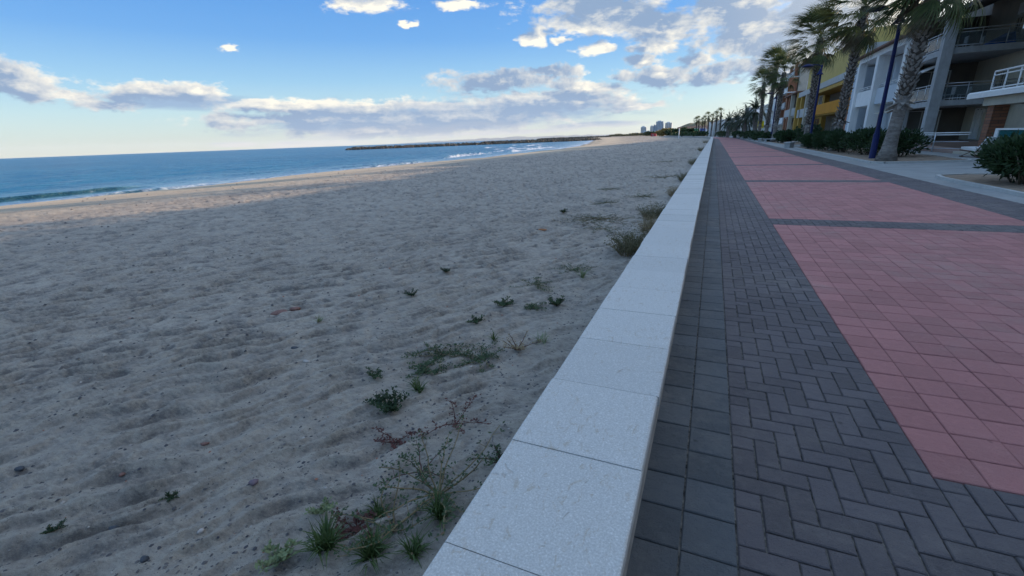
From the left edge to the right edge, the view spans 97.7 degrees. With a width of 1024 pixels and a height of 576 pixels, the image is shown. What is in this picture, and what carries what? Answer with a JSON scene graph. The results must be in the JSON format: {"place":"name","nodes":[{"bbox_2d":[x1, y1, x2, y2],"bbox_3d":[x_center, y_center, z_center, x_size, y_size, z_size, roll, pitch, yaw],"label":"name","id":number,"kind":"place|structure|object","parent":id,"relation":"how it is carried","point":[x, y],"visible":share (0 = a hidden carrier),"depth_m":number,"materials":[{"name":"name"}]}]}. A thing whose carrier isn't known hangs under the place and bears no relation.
{"place":"outdoors","nodes":[
{"label":"outdoors","id":0,"kind":"place"},
{"bbox_2d":[0,139,592,205],"bbox_3d":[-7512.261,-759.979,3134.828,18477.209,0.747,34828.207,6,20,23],"label":"sea","id":1,"kind":"structure","parent":0,"point":[32,180],"depth_m":84.47,"materials":[{"name":"liquid"}]},
{"bbox_2d":[345,137,600,149],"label":"breakwater","id":2,"kind":"object","parent":1,"relation":"in","point":[454,144],"visible":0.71,"depth_m":320.14,"materials":[{"name":"stone"}]},
{"bbox_2d":[484,138,582,141],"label":"breakwater","id":3,"kind":"object","parent":1,"relation":"in","point":[531,139],"visible":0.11,"depth_m":504.74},
{"bbox_2d":[537,135,610,139],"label":"breakwater","id":4,"kind":"object","parent":1,"relation":"in","point":[576,137],"visible":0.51,"depth_m":994.64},
{"bbox_2d":[0,136,709,575],"bbox_3d":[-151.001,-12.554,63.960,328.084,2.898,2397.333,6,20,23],"label":"beach","id":5,"kind":"structure","parent":0,"point":[452,202],"depth_m":3.99,"materials":[{"name":"sand"}]},
{"bbox_2d":[40,517,66,534],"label":"beach plant","id":6,"kind":"object","parent":5,"relation":"on","point":[52,529],"visible":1,"depth_m":1.99,"materials":[{"name":"green plant"}]},
{"bbox_2d":[140,555,149,562],"bbox_3d":[-1.520,1.120,1.847,0.036,0.025,0.030,5,9,11],"label":"pebble stone","id":7,"kind":"object","parent":5,"relation":"on","point":[144,558],"visible":1,"depth_m":1.84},
{"bbox_2d":[158,490,179,502],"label":"beach plant","id":8,"kind":"object","parent":5,"relation":"on","point":[170,496],"visible":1,"depth_m":2.17,"materials":[{"name":"green plant"}]},
{"bbox_2d":[248,479,258,485],"bbox_3d":[-1.303,0.979,2.253,0.046,0.030,0.040,-7,10,-21],"label":"pebble stone","id":9,"kind":"object","parent":5,"relation":"on","point":[252,482],"visible":1,"depth_m":2.24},
{"bbox_2d":[254,538,302,573],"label":"beach plant","id":10,"kind":"object","parent":5,"relation":"on","point":[283,553],"visible":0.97,"depth_m":1.80,"materials":[{"name":"green plant"}]},
{"bbox_2d":[270,309,286,314],"bbox_3d":[-2.390,0.257,4.635,0.213,0.060,0.114,-4,27,4],"label":"flat stone","id":11,"kind":"object","parent":5,"relation":"on","point":[276,312],"visible":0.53,"depth_m":4.60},
{"bbox_2d":[280,507,354,569],"bbox_3d":[-0.752,0.996,1.822,0.282,0.179,0.279,1,19,10],"label":"beach plant","id":12,"kind":"object","parent":5,"relation":"on","point":[325,540],"visible":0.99,"depth_m":1.81,"materials":[{"name":"green plant"}]},
{"bbox_2d":[303,496,337,514],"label":"beach plant","id":13,"kind":"object","parent":5,"relation":"on","point":[321,509],"visible":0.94,"depth_m":2.00,"materials":[{"name":"green plant"}]},
{"bbox_2d":[0,154,665,575],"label":"pebbles","id":14,"kind":"object","parent":5,"relation":"on","point":[276,422],"visible":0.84,"depth_m":2.56,"materials":[{"name":"stone"}]},
{"bbox_2d":[329,507,376,542],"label":"beach plant","id":15,"kind":"object","parent":5,"relation":"on","point":[357,528],"visible":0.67,"depth_m":1.94,"materials":[{"name":"plant"}]},
{"bbox_2d":[346,518,397,573],"bbox_3d":[-0.556,1.027,1.803,0.243,0.144,0.251,6,20,23],"label":"beach plant","id":16,"kind":"object","parent":5,"relation":"on","point":[372,551],"visible":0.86,"depth_m":1.78,"materials":[{"name":"green plant"}]},
{"bbox_2d":[366,366,382,378],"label":"beach plant","id":17,"kind":"object","parent":5,"relation":"on","point":[373,375],"visible":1,"depth_m":3.26,"materials":[{"name":"green plant"}]},
{"bbox_2d":[362,494,390,521],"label":"beach plant","id":18,"kind":"object","parent":5,"relation":"on","point":[378,509],"visible":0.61,"depth_m":2.03,"materials":[{"name":"green plant"}]},
{"bbox_2d":[367,392,385,401],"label":"beach plant","id":19,"kind":"object","parent":5,"relation":"on","point":[378,398],"visible":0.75,"depth_m":2.94,"materials":[{"name":"green plant"}]},
{"bbox_2d":[362,385,409,414],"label":"beach plant","id":20,"kind":"object","parent":5,"relation":"on","point":[388,406],"visible":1,"depth_m":2.86,"materials":[{"name":"green plant"}]},
{"bbox_2d":[330,461,452,559],"bbox_3d":[-0.540,0.953,1.963,0.558,0.178,0.353,-16,23,-35],"label":"beach plant","id":21,"kind":"object","parent":5,"relation":"on","point":[398,526],"visible":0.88,"depth_m":1.93,"materials":[{"name":"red plant"}]},
{"bbox_2d":[372,426,422,450],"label":"beach plant","id":22,"kind":"object","parent":5,"relation":"on","point":[381,440],"visible":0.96,"depth_m":2.53,"materials":[{"name":"plant"}]},
{"bbox_2d":[389,528,434,567],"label":"beach plant","id":23,"kind":"object","parent":5,"relation":"on","point":[415,551],"visible":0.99,"depth_m":1.77,"materials":[{"name":"green plant"}]},
{"bbox_2d":[405,377,428,392],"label":"beach plant","id":24,"kind":"object","parent":5,"relation":"on","point":[417,386],"visible":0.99,"depth_m":3.07,"materials":[{"name":"green plant"}]},
{"bbox_2d":[373,436,465,486],"bbox_3d":[-0.415,0.877,2.249,0.436,0.108,0.391,2,19,11],"label":"beach plant","id":25,"kind":"object","parent":5,"relation":"on","point":[424,468],"visible":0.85,"depth_m":2.26,"materials":[{"name":"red plant"}]},
{"bbox_2d":[400,359,452,380],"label":"beach plant","id":26,"kind":"object","parent":5,"relation":"on","point":[422,369],"visible":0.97,"depth_m":3.32,"materials":[{"name":"green plant"}]},
{"bbox_2d":[351,413,504,543],"bbox_3d":[-0.336,0.841,2.002,0.805,0.283,0.590,-16,23,-35],"label":"beach plant","id":27,"kind":"object","parent":5,"relation":"on","point":[428,485],"visible":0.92,"depth_m":2.04,"materials":[{"name":"green plant"}]},
{"bbox_2d":[401,341,477,370],"bbox_3d":[-0.570,0.506,3.610,0.618,0.085,0.511,-16,23,-35],"label":"beach plant","id":28,"kind":"object","parent":5,"relation":"on","point":[439,356],"visible":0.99,"depth_m":3.57,"materials":[{"name":"green plant"}]},
{"bbox_2d":[416,480,462,533],"bbox_3d":[-0.309,0.946,1.932,0.240,0.150,0.241,-18,24,-39],"label":"beach plant","id":29,"kind":"object","parent":5,"relation":"on","point":[437,509],"visible":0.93,"depth_m":1.94,"materials":[{"name":"green plant"}]},
{"bbox_2d":[418,393,489,437],"bbox_3d":[-0.310,0.761,2.648,0.402,0.098,0.366,0,18,6],"label":"beach plant","id":30,"kind":"object","parent":5,"relation":"on","point":[455,423],"visible":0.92,"depth_m":2.63,"materials":[{"name":"plant"}]},
{"bbox_2d":[465,314,484,323],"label":"beach plant","id":31,"kind":"object","parent":5,"relation":"on","point":[476,321],"visible":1,"depth_m":4.16,"materials":[{"name":"green plant"}]},
{"bbox_2d":[454,341,504,371],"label":"beach plant","id":32,"kind":"object","parent":5,"relation":"on","point":[480,358],"visible":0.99,"depth_m":3.50,"materials":[{"name":"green plant"}]},
{"bbox_2d":[469,443,502,466],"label":"beach plant","id":33,"kind":"object","parent":5,"relation":"on","point":[495,459],"visible":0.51,"depth_m":2.28,"materials":[{"name":"green plant"}]},
{"bbox_2d":[492,295,514,306],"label":"beach plant","id":34,"kind":"object","parent":5,"relation":"on","point":[504,302],"visible":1,"depth_m":4.59,"materials":[{"name":"green plant"}]},
{"bbox_2d":[501,330,540,350],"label":"beach plant","id":35,"kind":"object","parent":5,"relation":"on","point":[517,347],"visible":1,"depth_m":3.61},
{"bbox_2d":[510,277,555,291],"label":"beach plant","id":36,"kind":"object","parent":5,"relation":"on","point":[539,283],"visible":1,"depth_m":5.12,"materials":[{"name":"green plant"}]},
{"bbox_2d":[523,301,548,310],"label":"beach plant","id":37,"kind":"object","parent":5,"relation":"on","point":[531,306],"visible":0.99,"depth_m":4.52,"materials":[{"name":"green plant"}]},
{"bbox_2d":[533,331,552,343],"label":"beach plant","id":38,"kind":"object","parent":5,"relation":"on","point":[544,341],"visible":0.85,"depth_m":3.71,"materials":[{"name":"green plant"}]},
{"bbox_2d":[545,295,567,305],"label":"beach plant","id":39,"kind":"object","parent":5,"relation":"on","point":[559,301],"visible":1,"depth_m":4.49,"materials":[{"name":"green plant"}]},
{"bbox_2d":[423,136,712,575],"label":"sea wall","id":40,"kind":"structure","parent":5,"relation":"on","point":[560,492],"depth_m":1.57,"materials":[{"name":"concrete"}]},
{"bbox_2d":[554,262,596,273],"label":"beach plant","id":41,"kind":"object","parent":5,"relation":"on","point":[575,268],"visible":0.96,"depth_m":5.68,"materials":[{"name":"green plant"}]},
{"bbox_2d":[552,213,640,225],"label":"beach plant","id":42,"kind":"object","parent":5,"relation":"on","point":[595,218],"visible":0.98,"depth_m":8.98,"materials":[{"name":"green plant"}]},
{"bbox_2d":[580,221,632,234],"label":"beach plant","id":43,"kind":"object","parent":5,"relation":"on","point":[601,228],"visible":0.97,"depth_m":8.14,"materials":[{"name":"green plant"}]},
{"bbox_2d":[603,225,649,256],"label":"dry bush","id":44,"kind":"object","parent":5,"relation":"on","point":[629,246],"visible":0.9,"depth_m":6.22,"materials":[{"name":"green plant"}]},
{"bbox_2d":[632,215,656,234],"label":"dry bush","id":45,"kind":"object","parent":5,"relation":"on","point":[650,223],"visible":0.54,"depth_m":7.68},
{"bbox_2d":[635,201,665,219],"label":"dry bush","id":46,"kind":"object","parent":5,"relation":"on","point":[652,212],"visible":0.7,"depth_m":8.74,"materials":[{"name":"green plant"}]},
{"bbox_2d":[666,186,677,196],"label":"dry bush","id":47,"kind":"object","parent":5,"relation":"on","point":[671,192],"visible":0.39,"depth_m":11.74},
{"bbox_2d":[0,0,972,158],"label":"sky","id":48,"kind":"structure","parent":0,"point":[78,77],"materials":[{"name":"blue"}]},
{"bbox_2d":[400,134,612,143],"bbox_3d":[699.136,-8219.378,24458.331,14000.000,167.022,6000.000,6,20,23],"label":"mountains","id":49,"kind":"structure","parent":0,"point":[507,138],"depth_m":24237.15,"materials":[{"name":"stone"}]},
{"bbox_2d":[656,121,663,130],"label":"apartment tower","id":50,"kind":"structure","parent":0,"point":[659,125],"depth_m":1751.48,"materials":[{"name":"concrete"}]},
{"bbox_2d":[626,140,737,575],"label":"grey paving","id":51,"kind":"structure","parent":0,"point":[708,542],"depth_m":2.21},
{"bbox_2d":[681,119,719,126],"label":"hill","id":52,"kind":"structure","parent":0,"point":[689,124],"depth_m":889.77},
{"bbox_2d":[713,120,719,135],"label":"seafront house","id":53,"kind":"structure","parent":0,"point":[718,126],"depth_m":198.72,"materials":[{"name":"white paint"}]},
{"bbox_2d":[764,97,780,131],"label":"seafront house","id":54,"kind":"structure","parent":0,"point":[772,115],"depth_m":112.76,"materials":[{"name":"white paint"}]},
{"bbox_2d":[771,57,827,129],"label":"tall block","id":55,"kind":"structure","parent":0,"point":[803,79],"depth_m":90.44,"materials":[{"name":"concrete"}]},
{"bbox_2d":[641,138,1023,575],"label":"charcoal paving","id":56,"kind":"structure","parent":0,"point":[992,551],"depth_m":2.17,"materials":[{"name":"concrete"}]},
{"bbox_2d":[712,136,1023,203],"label":"concrete path","id":57,"kind":"structure","parent":0,"point":[927,172],"depth_m":15.65,"materials":[{"name":"concrete"}]},
{"bbox_2d":[708,114,714,136],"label":"fan palm","id":58,"kind":"object","parent":57,"relation":"on","point":[711,122],"visible":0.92,"depth_m":164.54,"materials":[{"name":"green plant"}]},
{"bbox_2d":[711,110,719,136],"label":"fan palm","id":59,"kind":"object","parent":57,"relation":"on","point":[715,120],"visible":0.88,"depth_m":155.81,"materials":[{"name":"green plant"}]},
{"bbox_2d":[715,107,726,135],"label":"fan palm","id":60,"kind":"object","parent":57,"relation":"on","point":[720,116],"visible":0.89,"depth_m":147.38,"materials":[{"name":"green plant"}]},
{"bbox_2d":[723,106,741,137],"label":"date palm","id":61,"kind":"object","parent":57,"relation":"on","point":[730,123],"visible":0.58,"depth_m":106.48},
{"bbox_2d":[730,130,742,137],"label":"bush","id":62,"kind":"object","parent":57,"relation":"on","point":[734,134],"visible":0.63,"depth_m":100.75,"materials":[{"name":"green plant"}]},
{"bbox_2d":[728,104,752,131],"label":"date palm","id":63,"kind":"object","parent":57,"relation":"on","point":[744,127],"visible":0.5,"depth_m":94.87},
{"bbox_2d":[752,139,800,144],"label":"planting bed","id":64,"kind":"object","parent":57,"relation":"on","point":[797,143],"depth_m":50.69,"materials":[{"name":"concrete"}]},
{"bbox_2d":[744,130,757,138],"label":"bush","id":65,"kind":"object","parent":64,"relation":"on","point":[749,134],"visible":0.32,"depth_m":76.80,"materials":[{"name":"green plant"}]},
{"bbox_2d":[738,96,771,130],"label":"date palm","id":66,"kind":"object","parent":64,"relation":"on","point":[755,113],"visible":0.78,"depth_m":83.59,"materials":[{"name":"plant"}]},
{"bbox_2d":[751,130,764,139],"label":"bush","id":67,"kind":"object","parent":64,"relation":"on","point":[756,135],"visible":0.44,"depth_m":67.47,"materials":[{"name":"green plant"}]},
{"bbox_2d":[748,65,771,139],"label":"fan palm","id":68,"kind":"object","parent":64,"relation":"on","point":[762,92],"visible":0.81,"depth_m":70.61,"materials":[{"name":"green plant"}]},
{"bbox_2d":[759,131,771,141],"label":"bush","id":69,"kind":"object","parent":64,"relation":"on","point":[767,135],"visible":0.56,"depth_m":60.59,"materials":[{"name":"green plant"}]},
{"bbox_2d":[766,92,777,141],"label":"street lamp","id":70,"kind":"object","parent":64,"relation":"on","point":[774,111],"visible":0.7,"depth_m":58.48,"materials":[{"name":"metal"}]},
{"bbox_2d":[753,42,792,132],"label":"fan palm","id":71,"kind":"object","parent":64,"relation":"on","point":[776,75],"visible":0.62,"depth_m":61.98,"materials":[{"name":"green plant"}]},
{"bbox_2d":[759,49,804,141],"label":"fan palm","id":72,"kind":"object","parent":64,"relation":"on","point":[779,88],"visible":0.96,"depth_m":55.03,"materials":[{"name":"green plant"}]},
{"bbox_2d":[773,129,796,142],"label":"bush","id":73,"kind":"object","parent":64,"relation":"on","point":[782,136],"visible":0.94,"depth_m":50.46,"materials":[{"name":"green plant"}]},
{"bbox_2d":[792,124,822,141],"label":"bush","id":74,"kind":"object","parent":64,"relation":"on","point":[799,132],"visible":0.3,"depth_m":43.55,"materials":[{"name":"green plant"}]},
{"bbox_2d":[784,142,795,147],"bbox_3d":[23.548,-12.153,37.968,1.500,0.470,0.520,-19,25,-41],"label":"stone bench","id":75,"kind":"object","parent":57,"relation":"on","point":[789,145],"visible":0.94,"depth_m":37.58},
{"bbox_2d":[777,1,847,145],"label":"fan palm","id":76,"kind":"object","parent":57,"relation":"on","point":[818,57],"visible":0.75,"depth_m":37.19,"materials":[{"name":"green plant"}]},
{"bbox_2d":[798,147,965,161],"bbox_3d":[21.191,-8.519,27.920,3.450,0.001,22.900,6,20,23],"label":"planting bed","id":77,"kind":"object","parent":57,"relation":"on","point":[909,157],"visible":0.57,"depth_m":21.77,"materials":[{"name":"soil"}]},
{"bbox_2d":[798,132,822,148],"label":"oleander bush","id":78,"kind":"object","parent":77,"relation":"on","point":[806,141],"visible":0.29,"depth_m":33.80,"materials":[{"name":"green plant"}]},
{"bbox_2d":[801,64,822,147],"bbox_3d":[22.890,-14.047,34.756,1.540,6.130,0.870,6,20,23],"label":"street lamp","id":79,"kind":"object","parent":77,"relation":"on","point":[820,73],"visible":0.9,"depth_m":34.28,"materials":[{"name":"metal"}]},
{"bbox_2d":[811,129,833,149],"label":"oleander bush","id":80,"kind":"object","parent":77,"relation":"on","point":[817,138],"visible":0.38,"depth_m":30.54,"materials":[{"name":"green plant"}]},
{"bbox_2d":[824,127,870,151],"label":"oleander bush","id":81,"kind":"object","parent":77,"relation":"on","point":[831,139],"visible":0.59,"depth_m":27.27,"materials":[{"name":"green plant"}]},
{"bbox_2d":[802,0,909,150],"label":"fan palm","id":82,"kind":"object","parent":77,"relation":"on","point":[853,43],"visible":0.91,"depth_m":27.58,"materials":[{"name":"green plant"}]},
{"bbox_2d":[838,125,886,154],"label":"oleander bush","id":83,"kind":"object","parent":77,"relation":"on","point":[864,135],"visible":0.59,"depth_m":24.32,"materials":[{"name":"green plant"}]},
{"bbox_2d":[867,5,904,157],"bbox_3d":[16.400,-9.225,20.372,1.540,6.480,0.870,6,20,23],"label":"street lamp","id":84,"kind":"object","parent":77,"relation":"on","point":[874,144],"visible":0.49,"depth_m":20.32,"materials":[{"name":"metal"}]},
{"bbox_2d":[862,126,933,156],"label":"oleander bush","id":85,"kind":"object","parent":77,"relation":"on","point":[908,139],"visible":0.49,"depth_m":21.22,"materials":[{"name":"green plant"}]},
{"bbox_2d":[847,0,984,160],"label":"fan palm","id":86,"kind":"object","parent":77,"relation":"on","point":[921,22],"visible":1,"depth_m":18.17,"materials":[{"name":"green plant"}]},
{"bbox_2d":[792,146,971,163],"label":"kerb","id":87,"kind":"structure","parent":57,"relation":"on","point":[892,162],"depth_m":18.81,"materials":[{"name":"concrete"}]},
{"bbox_2d":[850,132,971,151],"bbox_3d":[28.709,-11.856,35.613,0.995,1.028,28.413,6,20,23],"label":"ramp railing","id":88,"kind":"object","parent":57,"relation":"on","point":[937,134],"visible":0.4,"depth_m":24.18,"materials":[{"name":"metal"}]},
{"bbox_2d":[881,145,970,152],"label":"ramp","id":89,"kind":"structure","parent":57,"relation":"on","point":[942,150],"depth_m":24.96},
{"bbox_2d":[959,137,995,157],"bbox_3d":[20.937,-6.286,19.975,0.678,0.882,1.270,-1,18,4],"label":"lounge chair","id":90,"kind":"object","parent":57,"relation":"on","point":[972,148],"visible":0.45,"depth_m":20.10,"materials":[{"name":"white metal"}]},
{"bbox_2d":[935,173,1023,196],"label":"kerb","id":91,"kind":"structure","parent":57,"relation":"on","point":[989,187],"depth_m":10.86,"materials":[{"name":"concrete"}]},
{"bbox_2d":[943,174,1023,191],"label":"planting bed","id":92,"kind":"object","parent":57,"relation":"on","point":[993,180],"visible":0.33,"depth_m":11.54,"materials":[{"name":"soil"}]},
{"bbox_2d":[971,130,1023,184],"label":"oleander bush","id":93,"kind":"object","parent":92,"relation":"on","point":[1003,156],"visible":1,"depth_m":10.55,"materials":[{"name":"green plant"}]},
{"bbox_2d":[717,138,1023,495],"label":"red paving","id":94,"kind":"structure","parent":0,"point":[933,320],"depth_m":3.94,"materials":[{"name":"brick"}]},
{"label":"ground","id":95,"kind":"structure","parent":0,"visible":0},
{"bbox_2d":[609,133,656,135],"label":"treeline","id":96,"kind":"object","parent":95,"relation":"on","point":[633,134],"visible":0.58,"depth_m":1376.38,"materials":[{"name":"green plant"}]},
{"bbox_2d":[691,131,708,136],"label":"roadside bush","id":97,"kind":"object","parent":95,"relation":"on","point":[701,133],"visible":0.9,"depth_m":151.71,"materials":[{"name":"green plant"}]},
{"bbox_2d":[782,91,805,129],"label":"cream house","id":98,"kind":"structure","parent":95,"relation":"on","point":[790,113],"depth_m":83.08,"materials":[{"name":"paint"}]},
{"bbox_2d":[846,35,914,131],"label":"white house","id":99,"kind":"structure","parent":95,"relation":"on","point":[870,100],"depth_m":40.24,"materials":[{"name":"paint"}]},
{"bbox_2d":[796,15,964,130],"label":"yellow house","id":100,"kind":"structure","parent":95,"relation":"on","point":[830,90],"depth_m":57.38,"materials":[{"name":"paint"}]},
{"bbox_2d":[897,0,1023,147],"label":"apartment block","id":101,"kind":"structure","parent":95,"relation":"on","point":[946,67],"depth_m":29.66,"materials":[{"name":"grey concrete"}]},
{"bbox_2d":[905,110,941,138],"bbox_3d":[30.623,-12.235,33.647,2.200,2.050,0.087,6,20,23],"label":"window","id":102,"kind":"structure","parent":101,"relation":"in","point":[915,118],"depth_m":33.60,"materials":[{"name":"glass"}]},
{"bbox_2d":[912,70,951,101],"bbox_3d":[30.530,-14.773,32.806,2.200,2.000,0.087,6,20,23],"label":"window","id":103,"kind":"structure","parent":101,"relation":"in","point":[925,78],"depth_m":32.85,"materials":[{"name":"glass"}]},
{"bbox_2d":[924,26,962,55],"bbox_3d":[30.432,-17.429,31.926,2.200,2.000,0.087,6,20,23],"label":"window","id":104,"kind":"structure","parent":101,"relation":"in","point":[932,44],"depth_m":31.95,"materials":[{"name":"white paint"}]},
{"bbox_2d":[942,87,956,99],"bbox_3d":[29.340,-13.020,30.093,0.520,0.897,0.500,6,20,23],"label":"balcony chair","id":105,"kind":"object","parent":101,"relation":"on","point":[953,91],"visible":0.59,"depth_m":29.92,"materials":[{"name":"white paint"}]},
{"bbox_2d":[968,108,984,138],"bbox_3d":[32.072,-11.362,30.931,0.087,2.000,1.000,6,20,23],"label":"window","id":106,"kind":"structure","parent":101,"relation":"in","point":[978,114],"depth_m":30.93,"materials":[{"name":"glass"}]},
{"bbox_2d":[984,31,1015,44],"bbox_3d":[29.553,-15.124,27.249,1.400,0.670,1.100,6,20,23],"label":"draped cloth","id":107,"kind":"object","parent":101,"relation":"on","point":[1011,36],"visible":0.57,"depth_m":26.80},
{"bbox_2d":[997,70,1009,86],"bbox_3d":[31.223,-13.294,28.426,0.087,1.000,0.750,6,20,23],"label":"window","id":108,"kind":"structure","parent":101,"relation":"in","point":[1003,76],"depth_m":28.52,"materials":[{"name":"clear glass"}]},
{"bbox_2d":[1013,15,1023,33],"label":"window","id":109,"kind":"structure","parent":101,"relation":"in","point":[1020,19],"depth_m":27.44,"materials":[{"name":"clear glass"}]},
{"bbox_2d":[952,25,1023,154],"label":"villa","id":110,"kind":"object","parent":95,"relation":"on","point":[998,102],"visible":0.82,"depth_m":20.48,"materials":[{"name":"paint"}]},
{"label":"dark path","id":111,"kind":"structure","parent":0,"visible":0},
{"bbox_2d":[715,130,729,136],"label":"bush","id":112,"kind":"object","parent":111,"relation":"on","point":[721,133],"visible":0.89,"depth_m":125.80,"materials":[{"name":"green plant"}]},
{"bbox_2d":[718,111,732,137],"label":"date palm","id":113,"kind":"object","parent":111,"relation":"on","point":[728,131],"visible":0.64,"depth_m":119.50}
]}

